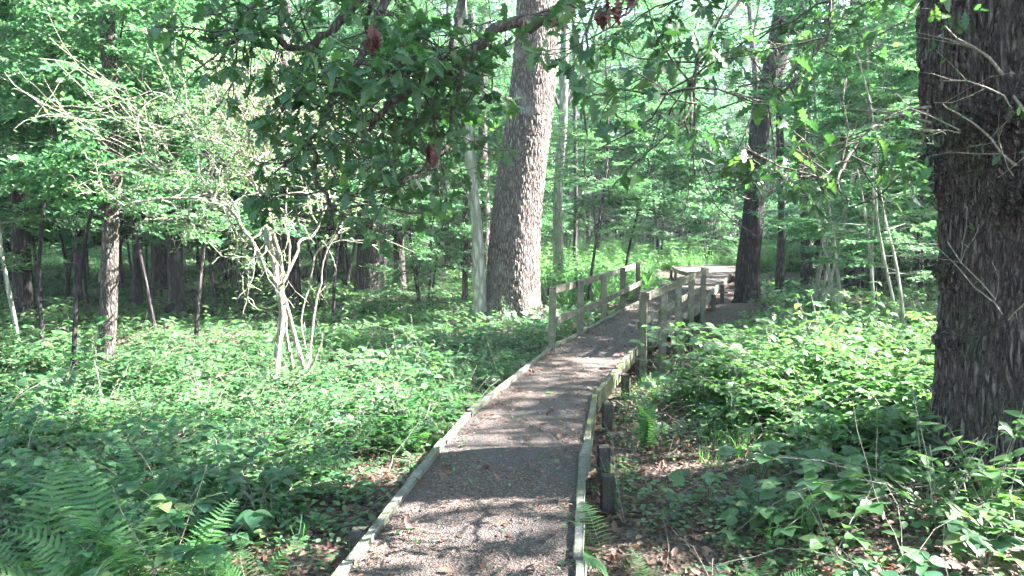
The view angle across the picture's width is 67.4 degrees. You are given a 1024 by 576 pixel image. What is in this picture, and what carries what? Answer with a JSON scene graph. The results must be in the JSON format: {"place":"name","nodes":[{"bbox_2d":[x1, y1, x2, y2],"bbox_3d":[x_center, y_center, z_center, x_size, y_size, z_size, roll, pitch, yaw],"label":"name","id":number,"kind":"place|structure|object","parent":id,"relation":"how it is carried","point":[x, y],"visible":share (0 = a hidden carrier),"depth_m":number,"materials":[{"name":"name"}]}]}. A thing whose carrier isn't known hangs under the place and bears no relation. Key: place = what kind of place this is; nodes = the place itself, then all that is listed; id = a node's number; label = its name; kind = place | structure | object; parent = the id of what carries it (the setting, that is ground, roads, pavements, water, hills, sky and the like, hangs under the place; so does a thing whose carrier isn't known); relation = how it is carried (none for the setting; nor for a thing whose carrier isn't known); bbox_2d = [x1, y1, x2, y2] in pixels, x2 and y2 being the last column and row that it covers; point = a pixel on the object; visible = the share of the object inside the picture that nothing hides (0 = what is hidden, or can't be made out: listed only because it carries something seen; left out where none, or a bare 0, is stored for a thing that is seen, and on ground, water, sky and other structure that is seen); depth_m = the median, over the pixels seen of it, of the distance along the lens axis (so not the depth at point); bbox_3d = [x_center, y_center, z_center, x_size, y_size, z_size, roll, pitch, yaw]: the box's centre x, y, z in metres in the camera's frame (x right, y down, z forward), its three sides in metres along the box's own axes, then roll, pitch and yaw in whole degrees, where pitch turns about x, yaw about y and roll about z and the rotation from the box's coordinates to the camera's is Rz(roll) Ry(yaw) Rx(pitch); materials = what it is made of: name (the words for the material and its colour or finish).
{"place":"outdoors","nodes":[
{"label":"outdoors","id":0,"kind":"place"},
{"bbox_2d":[0,209,1023,575],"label":"ground","id":1,"kind":"structure","parent":0,"point":[726,309],"depth_m":5.42,"materials":[{"name":"soil"}]},
{"bbox_2d":[6,11,36,318],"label":"tree","id":2,"kind":"object","parent":1,"relation":"on","point":[23,286],"visible":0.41,"depth_m":17.86,"materials":[{"name":"brown plant"}]},
{"bbox_2d":[0,1,102,353],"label":"young tree","id":3,"kind":"object","parent":1,"relation":"on","point":[22,218],"visible":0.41,"depth_m":13.47,"materials":[{"name":"green plant"}]},
{"bbox_2d":[0,11,126,174],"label":"young tree","id":4,"kind":"object","parent":1,"relation":"on","point":[7,124],"visible":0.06,"depth_m":15.18,"materials":[{"name":"green plant"}]},
{"bbox_2d":[0,457,142,575],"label":"fern","id":5,"kind":"object","parent":1,"relation":"on","point":[48,532],"visible":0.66,"depth_m":4.19,"materials":[{"name":"green plant"}]},
{"bbox_2d":[0,0,147,306],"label":"young tree","id":6,"kind":"object","parent":1,"relation":"on","point":[83,275],"visible":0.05,"depth_m":19.61,"materials":[{"name":"green plant"}]},
{"bbox_2d":[65,19,86,306],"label":"tree","id":7,"kind":"object","parent":1,"relation":"on","point":[76,262],"visible":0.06,"depth_m":20.88,"materials":[{"name":"brown plant"}]},
{"bbox_2d":[0,9,152,304],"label":"young tree","id":8,"kind":"object","parent":1,"relation":"on","point":[68,288],"visible":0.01,"depth_m":22.06,"materials":[{"name":"green plant"}]},
{"bbox_2d":[0,530,158,575],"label":"fern","id":9,"kind":"object","parent":1,"relation":"on","point":[98,572],"visible":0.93,"depth_m":3.70,"materials":[{"name":"green plant"}]},
{"bbox_2d":[0,0,194,349],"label":"young tree","id":10,"kind":"object","parent":1,"relation":"on","point":[6,6],"visible":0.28,"depth_m":12.79,"materials":[{"name":"green plant"}]},
{"bbox_2d":[30,80,179,295],"bbox_3d":[-11.882,-3.049,23.412,5.692,7.167,4.669,1,5,10],"label":"young tree","id":11,"kind":"object","parent":1,"relation":"on","point":[92,244],"visible":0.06,"depth_m":23.51,"materials":[{"name":"green plant"}]},
{"bbox_2d":[95,6,122,369],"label":"tree","id":12,"kind":"object","parent":1,"relation":"on","point":[108,308],"visible":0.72,"depth_m":11.10,"materials":[{"name":"brown plant"}]},
{"bbox_2d":[0,459,225,575],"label":"fern","id":13,"kind":"object","parent":1,"relation":"on","point":[102,539],"visible":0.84,"depth_m":4.09,"materials":[{"name":"green plant"}]},
{"bbox_2d":[19,0,206,248],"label":"young tree","id":14,"kind":"object","parent":1,"relation":"on","point":[154,240],"visible":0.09,"depth_m":18.19,"materials":[{"name":"green plant"}]},
{"bbox_2d":[10,0,243,331],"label":"young tree","id":15,"kind":"object","parent":1,"relation":"on","point":[149,302],"visible":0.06,"depth_m":15.48,"materials":[{"name":"green plant"}]},
{"bbox_2d":[0,0,254,368],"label":"young tree","id":16,"kind":"object","parent":1,"relation":"on","point":[92,15],"visible":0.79,"depth_m":10.73,"materials":[{"name":"green plant"}]},
{"bbox_2d":[72,442,194,515],"bbox_3d":[-2.493,1.356,5.044,0.711,0.489,0.826,0,5,0],"label":"fern","id":17,"kind":"object","parent":1,"relation":"on","point":[110,495],"visible":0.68,"depth_m":5.22,"materials":[{"name":"green plant"}]},
{"bbox_2d":[81,543,193,575],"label":"bramble plant","id":18,"kind":"object","parent":1,"relation":"on","point":[167,551],"visible":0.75,"depth_m":3.74,"materials":[{"name":"green plant"}]},
{"bbox_2d":[132,2,146,313],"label":"tree","id":19,"kind":"object","parent":1,"relation":"on","point":[137,287],"visible":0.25,"depth_m":19.93,"materials":[{"name":"brown plant"}]},
{"bbox_2d":[60,498,255,575],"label":"fern","id":20,"kind":"object","parent":1,"relation":"on","point":[207,534],"visible":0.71,"depth_m":4.12,"materials":[{"name":"green plant"}]},
{"bbox_2d":[151,149,167,293],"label":"tree","id":21,"kind":"object","parent":1,"relation":"on","point":[162,278],"visible":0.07,"depth_m":24.83,"materials":[{"name":"brown plant"}]},
{"bbox_2d":[115,468,224,544],"bbox_3d":[-2.066,1.399,4.740,0.458,0.463,0.596,3,5,29],"label":"bramble plant","id":22,"kind":"object","parent":1,"relation":"on","point":[168,502],"visible":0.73,"depth_m":4.63,"materials":[{"name":"green plant"}]},
{"bbox_2d":[161,4,186,317],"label":"tree","id":23,"kind":"object","parent":1,"relation":"on","point":[175,275],"visible":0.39,"depth_m":18.38,"materials":[{"name":"brown plant"}]},
{"bbox_2d":[120,1,233,308],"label":"young tree","id":24,"kind":"object","parent":1,"relation":"on","point":[154,276],"visible":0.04,"depth_m":20.80,"materials":[{"name":"green plant"}]},
{"bbox_2d":[123,0,279,299],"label":"young tree","id":25,"kind":"object","parent":1,"relation":"on","point":[232,196],"visible":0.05,"depth_m":22.42,"materials":[{"name":"green plant"}]},
{"bbox_2d":[91,0,321,342],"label":"young tree","id":26,"kind":"object","parent":1,"relation":"on","point":[199,284],"visible":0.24,"depth_m":13.85,"materials":[{"name":"green plant"}]},
{"bbox_2d":[1,4,412,389],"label":"twiggy tree","id":27,"kind":"object","parent":1,"relation":"on","point":[277,277],"visible":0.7,"depth_m":9.73,"materials":[{"name":"green plant"}]},
{"bbox_2d":[149,509,272,575],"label":"bramble plant","id":28,"kind":"object","parent":1,"relation":"on","point":[203,552],"visible":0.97,"depth_m":4.04,"materials":[{"name":"green plant"}]},
{"bbox_2d":[144,0,305,311],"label":"young tree","id":29,"kind":"object","parent":1,"relation":"on","point":[236,273],"visible":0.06,"depth_m":19.56,"materials":[{"name":"green plant"}]},
{"bbox_2d":[183,80,296,290],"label":"young tree","id":30,"kind":"object","parent":1,"relation":"on","point":[213,248],"visible":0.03,"depth_m":24.29,"materials":[{"name":"green plant"}]},
{"bbox_2d":[213,462,296,510],"bbox_3d":[-1.676,1.382,5.102,0.543,0.430,0.429,0,5,0],"label":"bramble plant","id":31,"kind":"object","parent":1,"relation":"on","point":[232,484],"visible":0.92,"depth_m":5.04,"materials":[{"name":"green plant"}]},
{"bbox_2d":[205,537,307,575],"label":"fern","id":32,"kind":"object","parent":1,"relation":"on","point":[274,561],"visible":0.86,"depth_m":4.14,"materials":[{"name":"green plant"}]},
{"bbox_2d":[0,305,560,575],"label":"bramble undergrowth","id":33,"kind":"object","parent":1,"relation":"on","point":[25,430],"visible":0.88,"depth_m":7.63,"materials":[{"name":"green plant"}]},
{"bbox_2d":[278,0,301,317],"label":"tree","id":34,"kind":"object","parent":1,"relation":"on","point":[294,278],"visible":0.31,"depth_m":19.34,"materials":[{"name":"brown plant"}]},
{"bbox_2d":[204,0,414,309],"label":"young tree","id":35,"kind":"object","parent":1,"relation":"on","point":[305,222],"visible":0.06,"depth_m":20.69,"materials":[{"name":"green plant"}]},
{"bbox_2d":[226,28,404,278],"bbox_3d":[-5.287,-3.482,22.820,5.017,8.203,5.782,1,5,15],"label":"young tree","id":36,"kind":"object","parent":1,"relation":"on","point":[312,238],"visible":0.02,"depth_m":21.64,"materials":[{"name":"green plant"}]},
{"bbox_2d":[243,0,405,298],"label":"young tree","id":37,"kind":"object","parent":1,"relation":"on","point":[328,23],"visible":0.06,"depth_m":21.94,"materials":[{"name":"green plant"}]},
{"bbox_2d":[243,0,458,288],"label":"young tree","id":38,"kind":"object","parent":1,"relation":"on","point":[356,236],"visible":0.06,"depth_m":25.36,"materials":[{"name":"green plant"}]},
{"bbox_2d":[241,43,465,323],"bbox_3d":[-3.844,-2.308,17.871,4.751,6.618,4.390,-2,5,-25],"label":"young tree","id":39,"kind":"object","parent":1,"relation":"on","point":[353,185],"visible":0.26,"depth_m":17.50,"materials":[{"name":"green plant"}]},
{"bbox_2d":[354,0,388,297],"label":"tree","id":40,"kind":"object","parent":1,"relation":"on","point":[367,256],"visible":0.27,"depth_m":23.59,"materials":[{"name":"brown plant"}]},
{"bbox_2d":[393,0,405,291],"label":"tree","id":41,"kind":"object","parent":1,"relation":"on","point":[398,240],"visible":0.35,"depth_m":25.84,"materials":[{"name":"grey plant"}]},
{"bbox_2d":[319,2,493,303],"bbox_3d":[-2.928,-3.239,20.071,4.658,8.158,5.042,-2,5,-27],"label":"young tree","id":42,"kind":"object","parent":1,"relation":"on","point":[346,32],"visible":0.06,"depth_m":19.62,"materials":[{"name":"green plant"}]},
{"bbox_2d":[381,412,437,452],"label":"fern","id":43,"kind":"object","parent":1,"relation":"on","point":[399,440],"visible":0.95,"depth_m":7.08,"materials":[{"name":"green plant"}]},
{"bbox_2d":[339,164,494,323],"bbox_3d":[-2.104,-0.895,18.705,3.990,4.181,4.238,3,5,30],"label":"shrub","id":44,"kind":"object","parent":1,"relation":"on","point":[426,256],"visible":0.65,"depth_m":18.62,"materials":[{"name":"green plant"}]},
{"bbox_2d":[415,0,477,282],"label":"tall tree","id":45,"kind":"object","parent":1,"relation":"on","point":[470,18],"visible":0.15,"depth_m":30.51,"materials":[{"name":"green plant"}]},
{"bbox_2d":[462,188,469,298],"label":"dead tree","id":46,"kind":"object","parent":1,"relation":"on","point":[465,277],"visible":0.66,"depth_m":18.95,"materials":[{"name":"wood"}]},
{"bbox_2d":[0,233,936,368],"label":"bramble undergrowth","id":47,"kind":"object","parent":1,"relation":"on","point":[127,312],"visible":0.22,"depth_m":19.33,"materials":[{"name":"green plant"}]},
{"bbox_2d":[459,119,486,323],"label":"dead tree","id":48,"kind":"object","parent":1,"relation":"on","point":[479,289],"visible":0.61,"depth_m":16.88,"materials":[{"name":"wood"}]},
{"bbox_2d":[132,353,824,575],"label":"grass","id":49,"kind":"structure","parent":1,"relation":"on","point":[696,402],"depth_m":6.32,"materials":[{"name":"plant"}]},
{"bbox_2d":[416,28,550,225],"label":"young tree","id":50,"kind":"object","parent":1,"relation":"on","point":[505,73],"visible":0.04,"depth_m":30.27,"materials":[{"name":"green plant"}]},
{"bbox_2d":[478,1,489,269],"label":"tree","id":51,"kind":"object","parent":1,"relation":"on","point":[486,234],"visible":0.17,"depth_m":24.66,"materials":[{"name":"grey plant"}]},
{"bbox_2d":[49,0,936,244],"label":"woodland","id":52,"kind":"object","parent":1,"relation":"on","point":[721,83],"visible":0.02,"depth_m":71.41,"materials":[{"name":"green plant"}]},
{"bbox_2d":[435,0,567,227],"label":"young tree","id":53,"kind":"object","parent":1,"relation":"on","point":[489,14],"visible":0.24,"depth_m":20.12,"materials":[{"name":"green plant"}]},
{"bbox_2d":[0,334,1023,575],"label":"leaf litter","id":54,"kind":"object","parent":1,"relation":"on","point":[758,561],"visible":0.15,"depth_m":5.31,"materials":[{"name":"plant"}]},
{"bbox_2d":[0,287,1023,575],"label":"dry stems","id":55,"kind":"object","parent":1,"relation":"on","point":[564,445],"visible":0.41,"depth_m":6.33,"materials":[{"name":"plant"}]},
{"bbox_2d":[457,79,580,239],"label":"young tree","id":56,"kind":"object","parent":1,"relation":"on","point":[547,224],"visible":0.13,"depth_m":28.32,"materials":[{"name":"green plant"}]},
{"bbox_2d":[484,0,559,327],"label":"oak tree","id":57,"kind":"object","parent":1,"relation":"on","point":[513,268],"visible":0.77,"depth_m":16.81,"materials":[{"name":"grey plant"}]},
{"bbox_2d":[331,265,735,575],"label":"boardwalk","id":58,"kind":"structure","parent":1,"relation":"on","point":[532,544],"depth_m":5.40,"materials":[{"name":"wood"}]},
{"bbox_2d":[354,287,696,575],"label":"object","id":59,"kind":"object","parent":58,"relation":"on","point":[472,546],"visible":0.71,"depth_m":5.46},
{"bbox_2d":[369,286,699,575],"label":"leaf litter","id":60,"kind":"object","parent":58,"relation":"on","point":[407,523],"visible":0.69,"depth_m":5.72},
{"bbox_2d":[544,263,642,349],"bbox_3d":[1.802,0.458,14.555,0.255,1.515,7.792,2,5,18],"label":"railing","id":61,"kind":"object","parent":58,"relation":"attached to","point":[578,312],"visible":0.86,"depth_m":12.31,"materials":[{"name":"wood"}]},
{"bbox_2d":[635,267,708,382],"bbox_3d":[2.889,0.587,13.275,0.217,1.567,6.414,2,5,21],"label":"railing","id":62,"kind":"object","parent":58,"relation":"attached to","point":[662,290],"visible":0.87,"depth_m":11.74,"materials":[{"name":"wood"}]},
{"bbox_2d":[475,91,594,241],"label":"young tree","id":63,"kind":"object","parent":1,"relation":"on","point":[550,202],"visible":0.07,"depth_m":34.31,"materials":[{"name":"green plant"}]},
{"bbox_2d":[119,0,1023,495],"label":"oak tree","id":64,"kind":"object","parent":1,"relation":"on","point":[969,166],"visible":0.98,"depth_m":4.48,"materials":[{"name":"green plant"}]},
{"bbox_2d":[572,20,577,263],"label":"tree","id":65,"kind":"object","parent":1,"relation":"on","point":[575,194],"visible":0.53,"depth_m":29.73,"materials":[{"name":"grey plant"}]},
{"bbox_2d":[542,104,612,219],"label":"young tree","id":66,"kind":"object","parent":1,"relation":"on","point":[571,172],"visible":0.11,"depth_m":53.84,"materials":[{"name":"green plant"}]},
{"bbox_2d":[540,197,614,254],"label":"shrub","id":67,"kind":"object","parent":1,"relation":"on","point":[578,237],"visible":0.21,"depth_m":41.61,"materials":[{"name":"green plant"}]},
{"bbox_2d":[553,0,612,280],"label":"tree","id":68,"kind":"object","parent":1,"relation":"on","point":[563,102],"visible":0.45,"depth_m":25.69,"materials":[{"name":"grey plant"}]},
{"bbox_2d":[559,501,618,575],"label":"fern","id":69,"kind":"object","parent":1,"relation":"on","point":[594,562],"visible":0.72,"depth_m":4.33,"materials":[{"name":"green plant"}]},
{"bbox_2d":[554,1,668,247],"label":"tall tree","id":70,"kind":"object","parent":1,"relation":"on","point":[588,231],"visible":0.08,"depth_m":42.97,"materials":[{"name":"green plant"}]},
{"bbox_2d":[542,0,687,300],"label":"young tree","id":71,"kind":"object","parent":1,"relation":"on","point":[575,176],"visible":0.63,"depth_m":19.86,"materials":[{"name":"green plant"}]},
{"bbox_2d":[551,21,678,255],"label":"young tree","id":72,"kind":"object","parent":1,"relation":"on","point":[589,123],"visible":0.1,"depth_m":35.80,"materials":[{"name":"green plant"}]},
{"bbox_2d":[561,69,731,285],"bbox_3d":[3.726,-2.815,22.062,5.066,6.836,4.680,1,5,15],"label":"young tree","id":73,"kind":"object","parent":1,"relation":"on","point":[674,167],"visible":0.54,"depth_m":21.45,"materials":[{"name":"green plant"}]},
{"bbox_2d":[603,135,689,249],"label":"young tree","id":74,"kind":"object","parent":1,"relation":"on","point":[668,228],"visible":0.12,"depth_m":45.85,"materials":[{"name":"green plant"}]},
{"bbox_2d":[633,395,661,448],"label":"fern","id":75,"kind":"object","parent":1,"relation":"on","point":[647,428],"visible":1,"depth_m":6.81,"materials":[{"name":"green plant"}]},
{"bbox_2d":[577,42,735,268],"bbox_3d":[6.822,-6.146,37.788,9.051,11.098,7.424,-2,5,-23],"label":"young tree","id":76,"kind":"object","parent":1,"relation":"on","point":[713,208],"visible":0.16,"depth_m":37.53,"materials":[{"name":"green plant"}]},
{"bbox_2d":[470,234,842,310],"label":"nettle undergrowth","id":77,"kind":"object","parent":1,"relation":"on","point":[647,259],"visible":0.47,"depth_m":31.79,"materials":[{"name":"green plant"}]},
{"bbox_2d":[614,0,724,262],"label":"young tree","id":78,"kind":"object","parent":1,"relation":"on","point":[679,76],"visible":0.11,"depth_m":37.92,"materials":[{"name":"green plant"}]},
{"bbox_2d":[616,10,722,243],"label":"young tree","id":79,"kind":"object","parent":1,"relation":"on","point":[689,34],"visible":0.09,"depth_m":50.43,"materials":[{"name":"green plant"}]},
{"bbox_2d":[653,176,743,264],"bbox_3d":[10.095,-3.027,38.653,5.140,5.290,5.459,-1,5,-12],"label":"shrub","id":80,"kind":"object","parent":1,"relation":"on","point":[714,232],"visible":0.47,"depth_m":38.85,"materials":[{"name":"green plant"}]},
{"bbox_2d":[633,0,768,252],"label":"tall tree","id":81,"kind":"object","parent":1,"relation":"on","point":[713,76],"visible":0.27,"depth_m":42.01,"materials":[{"name":"green plant"}]},
{"bbox_2d":[669,102,776,253],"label":"young tree","id":82,"kind":"object","parent":1,"relation":"on","point":[735,142],"visible":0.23,"depth_m":42.62,"materials":[{"name":"green plant"}]},
{"bbox_2d":[696,0,771,130],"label":"tall tree","id":83,"kind":"object","parent":1,"relation":"on","point":[749,14],"visible":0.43,"depth_m":37.62,"materials":[{"name":"green plant"}]},
{"bbox_2d":[731,0,796,302],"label":"tree","id":84,"kind":"object","parent":1,"relation":"on","point":[747,279],"visible":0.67,"depth_m":22.67,"materials":[{"name":"brown plant"}]},
{"bbox_2d":[715,87,812,235],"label":"young tree","id":85,"kind":"object","parent":1,"relation":"on","point":[787,138],"visible":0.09,"depth_m":43.57,"materials":[{"name":"green plant"}]},
{"bbox_2d":[761,197,829,271],"bbox_3d":[12.944,-2.295,35.175,4.491,3.981,4.228,-2,5,-18],"label":"shrub","id":86,"kind":"object","parent":1,"relation":"on","point":[773,250],"visible":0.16,"depth_m":35.08,"materials":[{"name":"green plant"}]},
{"bbox_2d":[794,6,812,285],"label":"tree","id":87,"kind":"object","parent":1,"relation":"on","point":[806,270],"visible":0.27,"depth_m":27.80,"materials":[{"name":"brown plant"}]},
{"bbox_2d":[775,0,835,293],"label":"tree","id":88,"kind":"object","parent":1,"relation":"on","point":[780,262],"visible":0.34,"depth_m":24.85,"materials":[{"name":"brown plant"}]},
{"bbox_2d":[591,279,1023,575],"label":"bramble undergrowth","id":89,"kind":"object","parent":1,"relation":"on","point":[870,357],"visible":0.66,"depth_m":6.38,"materials":[{"name":"green plant"}]},
{"bbox_2d":[701,0,923,314],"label":"young tree","id":90,"kind":"object","parent":1,"relation":"on","point":[808,100],"visible":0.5,"depth_m":13.34,"materials":[{"name":"green plant"}]},
{"bbox_2d":[693,259,939,348],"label":"bramble undergrowth","id":91,"kind":"object","parent":1,"relation":"on","point":[787,296],"visible":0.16,"depth_m":22.91,"materials":[{"name":"green plant"}]},
{"bbox_2d":[762,209,876,282],"bbox_3d":[11.967,-1.549,30.781,3.977,3.374,4.224,-3,5,-31],"label":"shrub","id":92,"kind":"object","parent":1,"relation":"on","point":[792,238],"visible":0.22,"depth_m":30.83,"materials":[{"name":"green plant"}]},
{"bbox_2d":[751,0,913,301],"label":"young tree","id":93,"kind":"object","parent":1,"relation":"on","point":[818,276],"visible":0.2,"depth_m":19.86,"materials":[{"name":"green plant"}]},
{"bbox_2d":[754,4,938,313],"bbox_3d":[5.907,-1.932,12.929,3.546,5.841,2.997,1,5,9],"label":"young tree","id":94,"kind":"object","parent":1,"relation":"on","point":[872,213],"visible":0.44,"depth_m":12.77,"materials":[{"name":"green plant"}]},
{"bbox_2d":[762,0,934,315],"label":"young tree","id":95,"kind":"object","parent":1,"relation":"on","point":[791,209],"visible":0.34,"depth_m":15.37,"materials":[{"name":"green plant"}]},
{"bbox_2d":[824,555,881,575],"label":"bramble plant","id":96,"kind":"object","parent":1,"relation":"on","point":[867,564],"visible":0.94,"depth_m":4.21,"materials":[{"name":"green plant"}]},
{"bbox_2d":[843,0,864,289],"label":"tree","id":97,"kind":"object","parent":1,"relation":"on","point":[856,271],"visible":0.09,"depth_m":26.73,"materials":[{"name":"brown plant"}]},
{"bbox_2d":[775,17,937,306],"bbox_3d":[9.476,-2.970,20.116,4.811,7.693,5.864,3,5,32],"label":"young tree","id":98,"kind":"object","parent":1,"relation":"on","point":[794,159],"visible":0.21,"depth_m":19.64,"materials":[{"name":"green plant"}]},
{"bbox_2d":[775,0,938,328],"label":"young tree","id":99,"kind":"object","parent":1,"relation":"on","point":[896,104],"visible":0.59,"depth_m":11.07,"materials":[{"name":"green plant"}]},
{"bbox_2d":[789,174,938,291],"bbox_3d":[12.664,-1.653,25.884,5.613,4.597,5.284,0,5,-1],"label":"shrub","id":100,"kind":"object","parent":1,"relation":"on","point":[880,274],"visible":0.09,"depth_m":25.47,"materials":[{"name":"green plant"}]},
{"bbox_2d":[800,0,937,301],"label":"young tree","id":101,"kind":"object","parent":1,"relation":"on","point":[920,266],"visible":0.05,"depth_m":23.09,"materials":[{"name":"green plant"}]},
{"bbox_2d":[879,546,949,575],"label":"bramble plant","id":102,"kind":"object","parent":1,"relation":"on","point":[924,560],"visible":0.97,"depth_m":3.90,"materials":[{"name":"green plant"}]},
{"bbox_2d":[939,508,1023,574],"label":"bramble plant","id":103,"kind":"object","parent":1,"relation":"on","point":[962,534],"visible":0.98,"depth_m":4.13,"materials":[{"name":"green plant"}]},
{"bbox_2d":[230,0,849,193],"label":"sky","id":104,"kind":"structure","parent":0,"point":[765,14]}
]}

